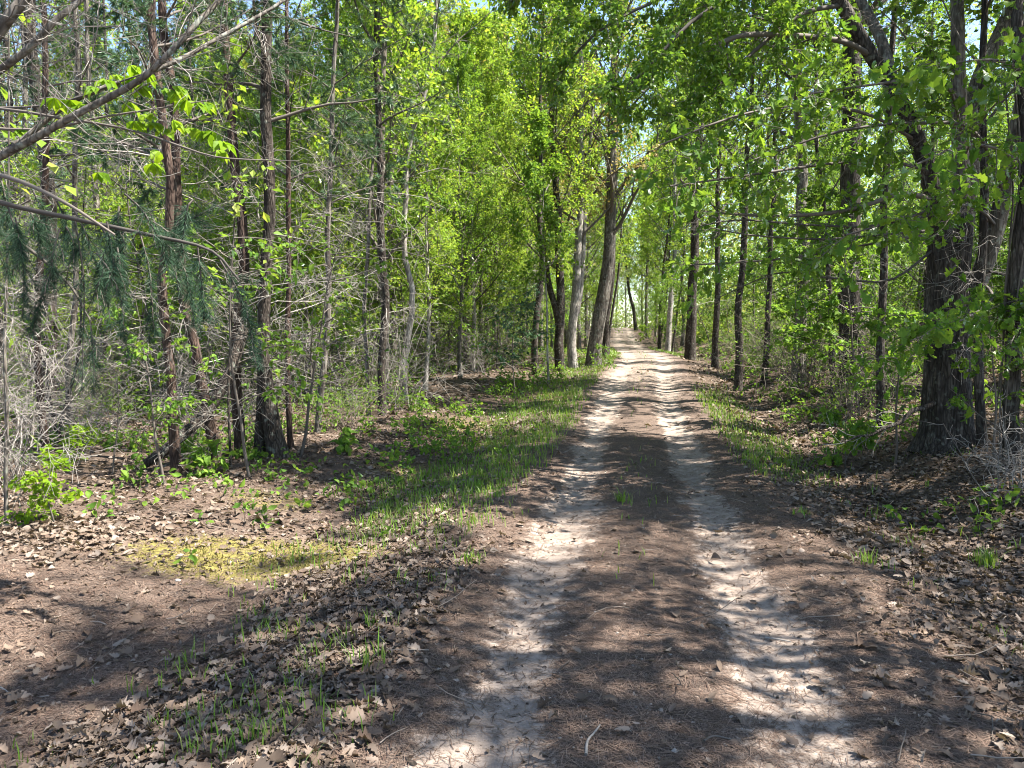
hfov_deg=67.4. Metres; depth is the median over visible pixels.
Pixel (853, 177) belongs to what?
oak tree
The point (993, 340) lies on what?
twiggy shrub
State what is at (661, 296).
understory sapling
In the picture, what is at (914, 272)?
leafy sapling
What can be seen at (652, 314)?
understory sapling
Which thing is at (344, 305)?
dogwood sapling
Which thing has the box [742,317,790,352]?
twiggy shrub
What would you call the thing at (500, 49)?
deciduous tree
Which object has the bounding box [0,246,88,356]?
understory sapling
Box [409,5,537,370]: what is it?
deciduous tree
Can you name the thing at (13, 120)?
pine tree
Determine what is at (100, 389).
brush thicket
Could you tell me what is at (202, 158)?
deciduous tree
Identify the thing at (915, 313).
twiggy shrub
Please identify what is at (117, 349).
brush thicket
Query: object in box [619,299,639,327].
understory sapling
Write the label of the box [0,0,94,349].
pine tree
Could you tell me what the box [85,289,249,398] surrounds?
brush thicket
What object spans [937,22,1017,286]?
hardwood tree
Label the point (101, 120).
pine tree
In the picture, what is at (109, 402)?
brush thicket
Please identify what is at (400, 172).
deciduous tree
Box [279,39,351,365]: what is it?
deciduous tree
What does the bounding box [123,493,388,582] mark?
moss
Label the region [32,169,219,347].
understory sapling
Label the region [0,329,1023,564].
undergrowth
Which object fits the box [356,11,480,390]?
deciduous tree
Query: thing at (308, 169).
deciduous tree
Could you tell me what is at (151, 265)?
understory sapling
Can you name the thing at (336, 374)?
brush thicket
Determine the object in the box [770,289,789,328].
leafy sapling
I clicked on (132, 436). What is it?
shrub
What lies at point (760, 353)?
twiggy shrub
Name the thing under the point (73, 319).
pine tree
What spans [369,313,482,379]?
brush thicket
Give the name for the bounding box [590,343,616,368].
shrub
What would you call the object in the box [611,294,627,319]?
understory sapling
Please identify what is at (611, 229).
maple tree
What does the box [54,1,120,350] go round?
pine tree
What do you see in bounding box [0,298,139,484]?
dead shrub
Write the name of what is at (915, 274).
leafy sapling
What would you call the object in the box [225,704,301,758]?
grass tuft
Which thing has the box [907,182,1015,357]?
leafy sapling
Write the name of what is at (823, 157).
hardwood tree
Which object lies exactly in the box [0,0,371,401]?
pine tree
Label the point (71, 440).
shrub
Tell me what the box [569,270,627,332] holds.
understory sapling
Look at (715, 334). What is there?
oak tree
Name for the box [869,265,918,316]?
leafy sapling
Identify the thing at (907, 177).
hardwood tree
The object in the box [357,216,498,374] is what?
understory sapling
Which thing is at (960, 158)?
oak tree
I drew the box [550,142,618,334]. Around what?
deciduous tree
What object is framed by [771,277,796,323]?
leafy sapling
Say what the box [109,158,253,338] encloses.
understory sapling
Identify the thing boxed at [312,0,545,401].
birch tree
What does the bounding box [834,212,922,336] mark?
leafy sapling
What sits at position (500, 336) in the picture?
brush thicket
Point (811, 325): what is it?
twiggy shrub
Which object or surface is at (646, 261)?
slim tree
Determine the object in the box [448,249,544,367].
understory sapling
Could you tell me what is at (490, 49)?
deciduous tree
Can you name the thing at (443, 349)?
brush thicket
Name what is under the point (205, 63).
deciduous tree
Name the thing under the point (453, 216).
understory sapling
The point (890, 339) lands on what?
leafy sapling
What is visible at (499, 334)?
deciduous tree
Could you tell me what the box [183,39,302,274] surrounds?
deciduous tree
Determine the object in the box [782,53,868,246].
hardwood tree
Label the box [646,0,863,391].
oak tree
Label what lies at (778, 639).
stick
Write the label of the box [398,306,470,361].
brush thicket
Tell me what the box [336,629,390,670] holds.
grass tuft
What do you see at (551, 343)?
deciduous tree
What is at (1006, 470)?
dead shrub
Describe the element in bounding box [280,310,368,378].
brush thicket
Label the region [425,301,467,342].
understory sapling
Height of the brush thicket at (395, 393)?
2.852 m
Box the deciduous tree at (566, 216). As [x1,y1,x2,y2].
[490,14,588,350]
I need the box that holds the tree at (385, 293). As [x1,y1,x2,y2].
[282,0,491,416]
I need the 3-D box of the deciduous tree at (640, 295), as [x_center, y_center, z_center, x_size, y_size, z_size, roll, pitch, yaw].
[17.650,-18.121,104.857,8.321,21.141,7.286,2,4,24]
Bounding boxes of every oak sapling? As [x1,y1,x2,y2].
[810,406,878,467]
[832,301,967,463]
[945,289,1023,479]
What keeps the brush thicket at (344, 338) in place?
on the ground at (76, 596)
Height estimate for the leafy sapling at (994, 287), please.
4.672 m
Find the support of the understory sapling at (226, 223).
on the ground at (76, 596)
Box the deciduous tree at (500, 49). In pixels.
[454,12,549,357]
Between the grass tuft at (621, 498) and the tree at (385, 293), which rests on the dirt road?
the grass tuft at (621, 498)
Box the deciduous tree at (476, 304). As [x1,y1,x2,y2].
[441,68,500,351]
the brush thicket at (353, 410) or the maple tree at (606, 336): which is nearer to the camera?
the brush thicket at (353, 410)
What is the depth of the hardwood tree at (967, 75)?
17.78 m
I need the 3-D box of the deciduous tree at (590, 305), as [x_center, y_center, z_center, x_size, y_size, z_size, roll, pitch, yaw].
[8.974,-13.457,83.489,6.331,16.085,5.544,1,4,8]
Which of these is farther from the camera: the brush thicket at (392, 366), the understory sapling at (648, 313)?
the understory sapling at (648, 313)
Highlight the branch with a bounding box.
[0,54,299,184]
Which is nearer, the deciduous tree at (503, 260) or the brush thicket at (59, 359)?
the brush thicket at (59, 359)
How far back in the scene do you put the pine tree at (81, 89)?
24.21 m
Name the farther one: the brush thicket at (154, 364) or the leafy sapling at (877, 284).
the leafy sapling at (877, 284)
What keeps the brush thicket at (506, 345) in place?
on the ground at (76, 596)
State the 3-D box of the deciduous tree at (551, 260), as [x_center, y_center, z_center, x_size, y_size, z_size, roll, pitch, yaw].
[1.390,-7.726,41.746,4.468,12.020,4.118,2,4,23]
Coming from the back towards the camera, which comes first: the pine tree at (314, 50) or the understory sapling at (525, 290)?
the understory sapling at (525, 290)
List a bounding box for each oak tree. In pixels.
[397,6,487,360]
[489,0,1023,455]
[506,12,587,347]
[554,34,624,347]
[626,1,775,368]
[639,10,783,360]
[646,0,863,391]
[658,0,883,385]
[681,0,926,388]
[727,0,938,389]
[780,0,999,431]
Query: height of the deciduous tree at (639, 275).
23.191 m
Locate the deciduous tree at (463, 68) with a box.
[412,13,528,377]
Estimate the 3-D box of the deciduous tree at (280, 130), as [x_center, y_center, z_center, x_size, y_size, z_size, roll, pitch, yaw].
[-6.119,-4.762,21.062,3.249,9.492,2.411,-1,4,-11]
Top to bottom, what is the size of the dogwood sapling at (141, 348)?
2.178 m
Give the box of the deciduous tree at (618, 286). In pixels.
[613,217,630,318]
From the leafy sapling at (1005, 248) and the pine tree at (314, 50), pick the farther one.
the pine tree at (314, 50)
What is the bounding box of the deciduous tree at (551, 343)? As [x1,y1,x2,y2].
[528,148,585,348]
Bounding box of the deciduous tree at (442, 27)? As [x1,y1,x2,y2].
[355,11,482,363]
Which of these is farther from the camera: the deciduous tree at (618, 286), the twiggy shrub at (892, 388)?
the deciduous tree at (618, 286)
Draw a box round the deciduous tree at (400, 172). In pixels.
[322,3,418,357]
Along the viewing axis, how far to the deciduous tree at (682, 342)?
54.54 m
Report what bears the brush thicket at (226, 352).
on the ground at (76, 596)
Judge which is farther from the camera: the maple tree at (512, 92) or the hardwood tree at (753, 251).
the hardwood tree at (753, 251)
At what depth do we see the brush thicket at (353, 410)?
12.95 m
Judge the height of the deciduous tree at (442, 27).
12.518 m
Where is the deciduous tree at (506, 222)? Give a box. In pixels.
[469,4,554,354]
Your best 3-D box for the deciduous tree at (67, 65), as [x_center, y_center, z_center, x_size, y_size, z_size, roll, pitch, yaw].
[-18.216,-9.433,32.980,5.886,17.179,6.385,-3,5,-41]
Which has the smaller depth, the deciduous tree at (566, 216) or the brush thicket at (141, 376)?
the brush thicket at (141, 376)
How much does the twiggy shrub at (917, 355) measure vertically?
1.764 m
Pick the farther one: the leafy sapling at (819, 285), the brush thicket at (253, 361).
the leafy sapling at (819, 285)
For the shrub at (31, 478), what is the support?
on the ground at (76, 596)
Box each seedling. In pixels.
[179,436,238,477]
[328,426,359,455]
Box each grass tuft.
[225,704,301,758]
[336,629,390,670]
[453,546,485,564]
[609,488,631,501]
[792,504,809,517]
[851,547,888,568]
[968,546,1010,569]
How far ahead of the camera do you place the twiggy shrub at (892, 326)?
23.43 m
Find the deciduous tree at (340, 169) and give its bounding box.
[302,53,364,361]
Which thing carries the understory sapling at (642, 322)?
on the ground at (76, 596)
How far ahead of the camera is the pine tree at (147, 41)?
25.34 m
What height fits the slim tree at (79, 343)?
4.497 m
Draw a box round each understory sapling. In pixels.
[0,78,171,397]
[0,178,113,352]
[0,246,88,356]
[14,83,253,399]
[19,185,171,365]
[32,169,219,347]
[69,255,139,361]
[91,189,226,346]
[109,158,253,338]
[116,216,191,356]
[128,273,183,342]
[129,177,320,370]
[160,176,345,386]
[186,167,377,405]
[201,251,300,376]
[218,259,323,346]
[274,236,396,392]
[299,282,353,368]
[301,162,478,383]
[317,272,378,362]
[332,260,435,363]
[351,233,438,335]
[351,234,417,324]
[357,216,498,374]
[361,173,511,370]
[371,272,439,340]
[374,194,513,362]
[413,251,491,360]
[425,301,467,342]
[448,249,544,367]
[498,268,563,354]
[531,274,588,351]
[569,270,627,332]
[582,270,626,326]
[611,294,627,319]
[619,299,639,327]
[625,303,640,324]
[632,304,656,332]
[637,302,654,322]
[638,290,680,345]
[643,278,703,351]
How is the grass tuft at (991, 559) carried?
on the ground at (76, 596)
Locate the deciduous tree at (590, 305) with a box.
[581,221,622,316]
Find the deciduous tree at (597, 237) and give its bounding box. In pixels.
[537,35,627,351]
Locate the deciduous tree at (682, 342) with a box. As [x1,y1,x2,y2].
[641,59,720,345]
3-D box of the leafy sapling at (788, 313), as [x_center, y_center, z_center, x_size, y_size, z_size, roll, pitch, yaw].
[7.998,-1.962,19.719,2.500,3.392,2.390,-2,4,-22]
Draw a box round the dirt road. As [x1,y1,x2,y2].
[285,328,1014,767]
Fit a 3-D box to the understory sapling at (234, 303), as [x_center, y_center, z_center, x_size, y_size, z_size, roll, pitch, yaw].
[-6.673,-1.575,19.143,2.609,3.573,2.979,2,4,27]
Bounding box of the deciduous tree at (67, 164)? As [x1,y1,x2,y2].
[31,42,113,355]
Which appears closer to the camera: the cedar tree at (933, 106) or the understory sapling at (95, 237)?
the cedar tree at (933, 106)
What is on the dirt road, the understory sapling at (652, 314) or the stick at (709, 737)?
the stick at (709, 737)
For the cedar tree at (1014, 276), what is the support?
on the ground at (76, 596)
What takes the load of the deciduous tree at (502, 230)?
on the ground at (76, 596)
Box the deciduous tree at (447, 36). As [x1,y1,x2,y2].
[295,0,498,343]
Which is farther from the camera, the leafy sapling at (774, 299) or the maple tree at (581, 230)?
the leafy sapling at (774, 299)
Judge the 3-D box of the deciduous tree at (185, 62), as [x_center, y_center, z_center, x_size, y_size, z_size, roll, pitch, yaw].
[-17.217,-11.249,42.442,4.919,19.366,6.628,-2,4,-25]
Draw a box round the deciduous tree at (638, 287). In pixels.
[630,222,660,305]
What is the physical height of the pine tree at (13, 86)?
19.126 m
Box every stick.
[584,724,600,755]
[703,735,730,741]
[765,637,790,641]
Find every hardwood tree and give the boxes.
[554,62,622,346]
[586,232,600,328]
[614,218,640,327]
[635,189,666,335]
[723,182,778,334]
[734,141,793,304]
[772,15,912,232]
[773,125,861,294]
[781,74,872,318]
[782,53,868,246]
[834,0,1017,343]
[861,0,1015,370]
[875,94,950,285]
[879,109,919,325]
[881,26,950,260]
[888,161,919,304]
[910,2,1023,199]
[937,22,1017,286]
[945,3,1023,203]
[974,81,1016,245]
[975,83,1007,259]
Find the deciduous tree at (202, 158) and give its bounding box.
[170,24,291,339]
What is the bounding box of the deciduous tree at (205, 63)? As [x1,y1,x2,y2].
[140,0,257,305]
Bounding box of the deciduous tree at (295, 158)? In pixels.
[277,37,331,325]
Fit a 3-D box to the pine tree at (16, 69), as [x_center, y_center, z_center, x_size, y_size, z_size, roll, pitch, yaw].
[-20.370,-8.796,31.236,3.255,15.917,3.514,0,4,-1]
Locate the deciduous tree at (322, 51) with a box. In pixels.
[300,0,362,331]
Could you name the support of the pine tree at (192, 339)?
on the ground at (76, 596)
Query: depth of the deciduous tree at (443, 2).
30.56 m
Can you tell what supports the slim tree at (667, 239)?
on the ground at (76, 596)
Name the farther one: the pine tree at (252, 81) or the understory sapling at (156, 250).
the understory sapling at (156, 250)
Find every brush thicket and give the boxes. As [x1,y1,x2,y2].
[0,289,63,408]
[0,299,102,419]
[0,325,103,408]
[1,298,107,376]
[2,297,110,392]
[7,310,115,388]
[10,323,164,409]
[13,332,164,424]
[60,342,187,396]
[63,314,156,381]
[75,315,216,395]
[80,320,151,368]
[85,286,282,424]
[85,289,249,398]
[102,303,272,406]
[120,267,341,396]
[122,311,216,371]
[123,273,343,413]
[132,313,221,371]
[177,307,336,393]
[202,339,300,382]
[243,333,338,382]
[254,298,415,401]
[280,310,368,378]
[280,353,420,432]
[294,278,516,410]
[311,283,402,363]
[311,303,414,379]
[316,294,443,375]
[318,309,462,392]
[347,318,459,376]
[360,322,442,361]
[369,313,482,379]
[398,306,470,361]
[399,313,481,367]
[416,290,538,367]
[424,311,540,376]
[450,299,538,361]
[463,297,552,364]
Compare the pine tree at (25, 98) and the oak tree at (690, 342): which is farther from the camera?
the oak tree at (690, 342)
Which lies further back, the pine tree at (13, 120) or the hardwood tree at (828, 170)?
the hardwood tree at (828, 170)
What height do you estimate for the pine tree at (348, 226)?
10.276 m
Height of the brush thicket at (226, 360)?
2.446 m
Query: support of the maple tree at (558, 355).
on the ground at (76, 596)
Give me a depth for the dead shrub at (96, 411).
11.53 m
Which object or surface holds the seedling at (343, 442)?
on the ground at (76, 596)
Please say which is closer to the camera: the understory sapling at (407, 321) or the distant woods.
the understory sapling at (407, 321)
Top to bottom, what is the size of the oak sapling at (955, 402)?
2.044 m
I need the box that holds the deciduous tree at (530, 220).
[504,71,569,346]
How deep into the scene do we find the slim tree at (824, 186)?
14.63 m
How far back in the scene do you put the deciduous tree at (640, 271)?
65.29 m
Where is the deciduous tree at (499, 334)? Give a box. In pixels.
[484,235,516,346]
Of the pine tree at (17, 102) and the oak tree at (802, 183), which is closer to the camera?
the oak tree at (802, 183)
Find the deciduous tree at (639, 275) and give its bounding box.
[634,134,677,324]
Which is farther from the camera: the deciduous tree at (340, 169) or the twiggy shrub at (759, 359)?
the deciduous tree at (340, 169)
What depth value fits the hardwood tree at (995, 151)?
26.06 m
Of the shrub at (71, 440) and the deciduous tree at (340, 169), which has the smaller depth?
the shrub at (71, 440)
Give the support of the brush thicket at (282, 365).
on the ground at (76, 596)
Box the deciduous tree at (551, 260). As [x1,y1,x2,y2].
[491,145,575,315]
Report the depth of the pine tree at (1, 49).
22.84 m
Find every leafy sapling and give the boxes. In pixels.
[469,280,555,397]
[656,253,734,347]
[701,255,759,342]
[729,240,796,325]
[744,246,823,354]
[769,204,922,415]
[770,258,868,367]
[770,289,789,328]
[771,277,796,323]
[772,182,916,385]
[785,244,871,338]
[833,250,902,320]
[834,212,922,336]
[862,253,910,315]
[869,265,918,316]
[871,210,978,338]
[896,220,927,289]
[907,159,1017,338]
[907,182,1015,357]
[985,192,1016,346]
[988,258,1006,350]
[990,227,1011,314]
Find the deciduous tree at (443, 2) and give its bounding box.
[362,0,535,343]
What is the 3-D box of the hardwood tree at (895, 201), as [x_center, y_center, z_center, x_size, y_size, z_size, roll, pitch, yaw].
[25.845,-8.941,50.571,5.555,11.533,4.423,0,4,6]
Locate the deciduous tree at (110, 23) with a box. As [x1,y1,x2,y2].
[47,0,151,265]
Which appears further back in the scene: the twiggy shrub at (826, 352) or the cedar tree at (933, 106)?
the twiggy shrub at (826, 352)
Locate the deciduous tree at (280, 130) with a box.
[232,32,349,370]
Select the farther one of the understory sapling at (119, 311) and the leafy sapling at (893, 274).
the leafy sapling at (893, 274)
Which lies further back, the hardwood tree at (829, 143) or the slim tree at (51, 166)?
the hardwood tree at (829, 143)
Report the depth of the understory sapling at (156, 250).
24.20 m
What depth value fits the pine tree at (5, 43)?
24.17 m
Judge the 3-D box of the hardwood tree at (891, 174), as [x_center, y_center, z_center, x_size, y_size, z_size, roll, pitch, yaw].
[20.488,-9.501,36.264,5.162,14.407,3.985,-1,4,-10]
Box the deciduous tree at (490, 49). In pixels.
[451,8,536,360]
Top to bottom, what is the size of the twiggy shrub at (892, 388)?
2.238 m
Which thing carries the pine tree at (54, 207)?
on the ground at (76, 596)
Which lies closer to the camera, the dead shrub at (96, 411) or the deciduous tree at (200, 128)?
the dead shrub at (96, 411)
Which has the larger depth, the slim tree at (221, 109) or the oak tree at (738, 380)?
the oak tree at (738, 380)
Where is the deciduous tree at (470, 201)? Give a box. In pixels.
[411,14,521,349]
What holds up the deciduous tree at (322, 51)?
on the ground at (76, 596)
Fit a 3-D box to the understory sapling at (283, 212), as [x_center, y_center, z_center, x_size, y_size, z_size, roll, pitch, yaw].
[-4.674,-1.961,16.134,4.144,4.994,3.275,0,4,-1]
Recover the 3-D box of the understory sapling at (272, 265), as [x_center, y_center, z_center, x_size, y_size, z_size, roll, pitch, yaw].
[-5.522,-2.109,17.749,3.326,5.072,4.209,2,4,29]
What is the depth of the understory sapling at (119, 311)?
28.68 m
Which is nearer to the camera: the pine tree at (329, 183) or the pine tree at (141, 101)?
the pine tree at (329, 183)
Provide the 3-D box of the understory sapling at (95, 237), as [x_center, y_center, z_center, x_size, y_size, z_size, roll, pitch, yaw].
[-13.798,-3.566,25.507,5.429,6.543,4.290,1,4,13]
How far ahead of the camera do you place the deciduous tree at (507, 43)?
43.91 m
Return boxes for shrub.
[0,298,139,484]
[0,435,83,525]
[1,345,186,444]
[56,422,98,464]
[86,368,153,474]
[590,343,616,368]
[636,324,651,341]
[704,285,866,374]
[704,301,759,354]
[708,263,922,411]
[726,314,791,375]
[732,326,775,356]
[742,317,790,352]
[752,281,874,347]
[754,236,1004,383]
[757,314,793,348]
[764,304,921,422]
[791,337,838,362]
[796,292,993,403]
[862,275,915,349]
[889,286,1003,359]
[890,330,972,376]
[908,270,1023,371]
[923,390,1023,512]
[984,284,1023,388]
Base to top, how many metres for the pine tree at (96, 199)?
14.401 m
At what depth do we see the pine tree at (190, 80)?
30.40 m
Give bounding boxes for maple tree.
[468,0,615,374]
[473,0,684,368]
[495,0,614,371]
[534,0,730,366]
[560,0,676,355]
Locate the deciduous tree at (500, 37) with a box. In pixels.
[447,9,535,331]
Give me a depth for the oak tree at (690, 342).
30.61 m
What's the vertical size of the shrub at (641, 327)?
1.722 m
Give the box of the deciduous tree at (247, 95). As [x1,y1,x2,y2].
[209,40,292,298]
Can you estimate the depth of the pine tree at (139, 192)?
20.99 m
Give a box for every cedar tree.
[867,0,1013,448]
[895,0,1023,472]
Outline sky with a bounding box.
[0,0,1013,327]
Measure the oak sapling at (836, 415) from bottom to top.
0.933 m
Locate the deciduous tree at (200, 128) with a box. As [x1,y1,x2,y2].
[148,22,219,262]
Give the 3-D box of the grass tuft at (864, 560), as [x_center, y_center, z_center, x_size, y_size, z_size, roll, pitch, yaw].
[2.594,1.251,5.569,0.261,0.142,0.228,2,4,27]
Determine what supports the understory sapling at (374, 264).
on the ground at (76, 596)
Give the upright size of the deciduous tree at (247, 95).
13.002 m
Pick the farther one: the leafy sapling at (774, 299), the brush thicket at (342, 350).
the leafy sapling at (774, 299)
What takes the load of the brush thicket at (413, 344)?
on the ground at (76, 596)
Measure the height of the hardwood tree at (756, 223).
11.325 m
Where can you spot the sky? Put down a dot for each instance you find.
(974, 36)
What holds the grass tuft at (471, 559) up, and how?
on the dirt road
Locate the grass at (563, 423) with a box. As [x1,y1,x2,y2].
[5,345,1023,767]
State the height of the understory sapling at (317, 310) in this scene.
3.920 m
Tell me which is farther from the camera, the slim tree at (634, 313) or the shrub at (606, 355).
the slim tree at (634, 313)
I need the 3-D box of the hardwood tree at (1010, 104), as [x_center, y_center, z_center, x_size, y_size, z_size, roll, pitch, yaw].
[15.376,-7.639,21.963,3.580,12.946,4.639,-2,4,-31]
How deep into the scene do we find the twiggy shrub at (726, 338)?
32.72 m
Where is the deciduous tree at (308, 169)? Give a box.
[262,35,344,363]
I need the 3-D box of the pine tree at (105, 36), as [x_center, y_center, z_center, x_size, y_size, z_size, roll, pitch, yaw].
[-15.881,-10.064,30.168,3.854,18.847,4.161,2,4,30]
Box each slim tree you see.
[0,0,127,521]
[8,144,159,454]
[115,59,311,472]
[273,0,461,415]
[476,103,610,386]
[584,55,654,353]
[615,203,643,329]
[621,139,670,338]
[630,99,707,348]
[636,22,722,350]
[660,154,709,351]
[740,0,912,403]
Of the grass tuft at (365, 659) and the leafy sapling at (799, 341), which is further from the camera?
the leafy sapling at (799, 341)
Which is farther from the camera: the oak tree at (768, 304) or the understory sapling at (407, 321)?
the understory sapling at (407, 321)
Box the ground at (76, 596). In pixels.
[0,324,1023,767]
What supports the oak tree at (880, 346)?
on the ground at (76, 596)
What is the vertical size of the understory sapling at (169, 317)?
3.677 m
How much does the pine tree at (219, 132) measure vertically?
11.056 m
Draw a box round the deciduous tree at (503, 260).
[477,138,531,341]
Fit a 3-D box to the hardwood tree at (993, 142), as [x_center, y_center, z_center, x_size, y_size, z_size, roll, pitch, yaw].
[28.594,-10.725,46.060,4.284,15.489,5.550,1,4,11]
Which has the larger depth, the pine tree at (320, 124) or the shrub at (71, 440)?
the pine tree at (320, 124)
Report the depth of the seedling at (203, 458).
8.85 m
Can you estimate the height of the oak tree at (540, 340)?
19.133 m
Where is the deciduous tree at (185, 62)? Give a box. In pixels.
[159,0,205,245]
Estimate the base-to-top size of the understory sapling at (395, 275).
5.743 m
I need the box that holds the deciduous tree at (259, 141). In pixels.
[203,25,331,356]
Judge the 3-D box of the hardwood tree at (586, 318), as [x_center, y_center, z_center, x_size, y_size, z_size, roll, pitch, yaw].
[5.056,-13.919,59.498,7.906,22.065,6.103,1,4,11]
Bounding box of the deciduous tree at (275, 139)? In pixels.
[247,37,319,267]
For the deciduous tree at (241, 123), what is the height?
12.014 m
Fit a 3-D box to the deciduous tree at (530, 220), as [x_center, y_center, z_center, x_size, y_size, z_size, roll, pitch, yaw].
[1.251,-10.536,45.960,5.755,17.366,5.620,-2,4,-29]
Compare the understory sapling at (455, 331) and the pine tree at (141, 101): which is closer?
the pine tree at (141, 101)
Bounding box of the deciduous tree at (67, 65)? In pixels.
[19,0,143,348]
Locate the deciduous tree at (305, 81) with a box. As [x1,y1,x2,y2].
[251,33,369,394]
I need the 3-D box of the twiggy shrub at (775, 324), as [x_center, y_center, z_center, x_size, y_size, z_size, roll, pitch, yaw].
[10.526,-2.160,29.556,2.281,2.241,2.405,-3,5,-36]
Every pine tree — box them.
[0,0,35,221]
[0,0,65,344]
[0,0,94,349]
[0,0,116,419]
[0,0,119,390]
[0,0,156,382]
[0,0,177,390]
[0,0,223,451]
[0,0,252,434]
[0,0,276,472]
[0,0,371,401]
[0,4,71,296]
[0,6,41,351]
[0,26,62,254]
[0,44,22,301]
[1,0,332,460]
[1,22,68,262]
[52,0,132,375]
[53,0,156,357]
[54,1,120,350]
[68,2,182,381]
[81,56,131,334]
[92,0,372,457]
[93,0,205,360]
[96,3,164,345]
[120,11,193,216]
[134,0,215,273]
[139,0,429,483]
[151,0,417,448]
[187,0,461,433]
[189,49,222,265]
[190,50,225,368]
[192,46,226,360]
[232,50,295,374]
[293,49,339,357]
[302,47,341,349]
[309,56,372,363]
[332,17,421,359]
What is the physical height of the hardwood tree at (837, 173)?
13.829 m
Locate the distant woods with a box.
[0,0,1014,353]
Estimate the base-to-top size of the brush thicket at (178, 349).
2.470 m
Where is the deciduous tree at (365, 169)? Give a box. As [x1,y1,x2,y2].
[323,15,457,302]
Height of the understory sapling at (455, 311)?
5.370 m
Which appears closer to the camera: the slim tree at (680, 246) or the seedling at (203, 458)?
the seedling at (203, 458)
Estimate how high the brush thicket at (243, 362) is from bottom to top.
3.316 m
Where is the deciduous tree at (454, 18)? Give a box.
[278,0,495,382]
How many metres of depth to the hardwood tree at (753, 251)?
49.36 m
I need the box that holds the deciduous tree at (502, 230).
[419,23,509,362]
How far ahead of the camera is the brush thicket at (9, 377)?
13.49 m
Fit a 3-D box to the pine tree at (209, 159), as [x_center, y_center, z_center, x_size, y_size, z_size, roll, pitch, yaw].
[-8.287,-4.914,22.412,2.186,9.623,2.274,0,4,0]
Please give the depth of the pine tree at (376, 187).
27.14 m
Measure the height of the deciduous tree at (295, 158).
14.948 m
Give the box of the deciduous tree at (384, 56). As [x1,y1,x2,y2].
[273,0,476,402]
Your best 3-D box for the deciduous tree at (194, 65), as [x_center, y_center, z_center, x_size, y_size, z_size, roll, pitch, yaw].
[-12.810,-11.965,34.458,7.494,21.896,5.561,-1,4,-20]
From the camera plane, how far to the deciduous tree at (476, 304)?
44.65 m
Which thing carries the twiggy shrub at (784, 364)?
on the ground at (76, 596)
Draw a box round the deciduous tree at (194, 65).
[147,0,251,193]
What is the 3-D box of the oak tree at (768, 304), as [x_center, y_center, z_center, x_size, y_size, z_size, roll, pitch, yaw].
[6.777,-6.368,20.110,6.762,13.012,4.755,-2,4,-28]
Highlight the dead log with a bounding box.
[135,326,259,469]
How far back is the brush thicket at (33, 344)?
16.86 m
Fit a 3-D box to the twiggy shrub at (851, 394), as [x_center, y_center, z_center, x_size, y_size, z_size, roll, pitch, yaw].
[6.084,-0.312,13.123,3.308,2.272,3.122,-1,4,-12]
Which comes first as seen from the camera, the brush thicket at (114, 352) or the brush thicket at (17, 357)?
the brush thicket at (17, 357)
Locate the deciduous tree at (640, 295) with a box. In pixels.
[615,191,659,324]
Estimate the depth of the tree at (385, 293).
14.04 m
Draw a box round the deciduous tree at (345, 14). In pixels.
[313,2,424,354]
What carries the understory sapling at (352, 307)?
on the ground at (76, 596)
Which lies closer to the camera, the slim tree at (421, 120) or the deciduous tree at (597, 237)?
the slim tree at (421, 120)
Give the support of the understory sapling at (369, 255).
on the ground at (76, 596)
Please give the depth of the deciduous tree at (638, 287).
124.90 m
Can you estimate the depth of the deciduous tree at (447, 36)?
24.30 m
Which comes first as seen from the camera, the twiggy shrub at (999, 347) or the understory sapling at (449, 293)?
the twiggy shrub at (999, 347)
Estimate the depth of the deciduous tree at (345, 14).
35.12 m
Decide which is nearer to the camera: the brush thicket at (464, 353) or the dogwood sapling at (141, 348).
the dogwood sapling at (141, 348)
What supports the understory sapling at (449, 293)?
on the ground at (76, 596)
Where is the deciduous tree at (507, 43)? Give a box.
[474,12,551,351]
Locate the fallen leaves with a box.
[0,337,1023,767]
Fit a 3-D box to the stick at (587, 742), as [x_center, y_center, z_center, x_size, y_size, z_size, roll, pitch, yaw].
[0.320,1.440,3.114,0.030,0.012,0.236,1,4,19]
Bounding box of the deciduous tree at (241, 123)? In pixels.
[204,42,301,249]
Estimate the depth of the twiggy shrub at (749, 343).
27.09 m
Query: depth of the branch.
4.71 m
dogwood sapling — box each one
[95,296,213,484]
[140,225,350,476]
[176,186,416,457]
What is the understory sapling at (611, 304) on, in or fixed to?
on the ground at (76, 596)
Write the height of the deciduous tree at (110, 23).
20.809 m
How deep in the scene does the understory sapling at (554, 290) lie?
38.55 m
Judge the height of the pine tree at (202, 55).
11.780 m
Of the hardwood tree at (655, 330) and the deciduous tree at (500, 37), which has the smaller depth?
the deciduous tree at (500, 37)
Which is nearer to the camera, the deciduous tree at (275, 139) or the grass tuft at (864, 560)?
the grass tuft at (864, 560)
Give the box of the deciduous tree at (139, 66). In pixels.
[101,48,190,303]
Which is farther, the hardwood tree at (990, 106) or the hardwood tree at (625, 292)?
the hardwood tree at (625, 292)
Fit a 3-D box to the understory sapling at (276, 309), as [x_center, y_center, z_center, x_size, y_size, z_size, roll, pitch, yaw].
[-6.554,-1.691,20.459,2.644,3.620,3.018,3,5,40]
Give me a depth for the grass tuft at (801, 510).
6.94 m
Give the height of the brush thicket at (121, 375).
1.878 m
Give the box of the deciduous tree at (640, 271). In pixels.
[621,127,704,338]
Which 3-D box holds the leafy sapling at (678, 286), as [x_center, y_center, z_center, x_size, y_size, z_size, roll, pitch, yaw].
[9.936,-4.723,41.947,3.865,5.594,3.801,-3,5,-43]
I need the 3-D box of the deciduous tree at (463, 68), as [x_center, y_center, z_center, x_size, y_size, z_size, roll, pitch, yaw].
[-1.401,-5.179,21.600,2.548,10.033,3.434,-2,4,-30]
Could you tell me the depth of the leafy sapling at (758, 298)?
35.88 m

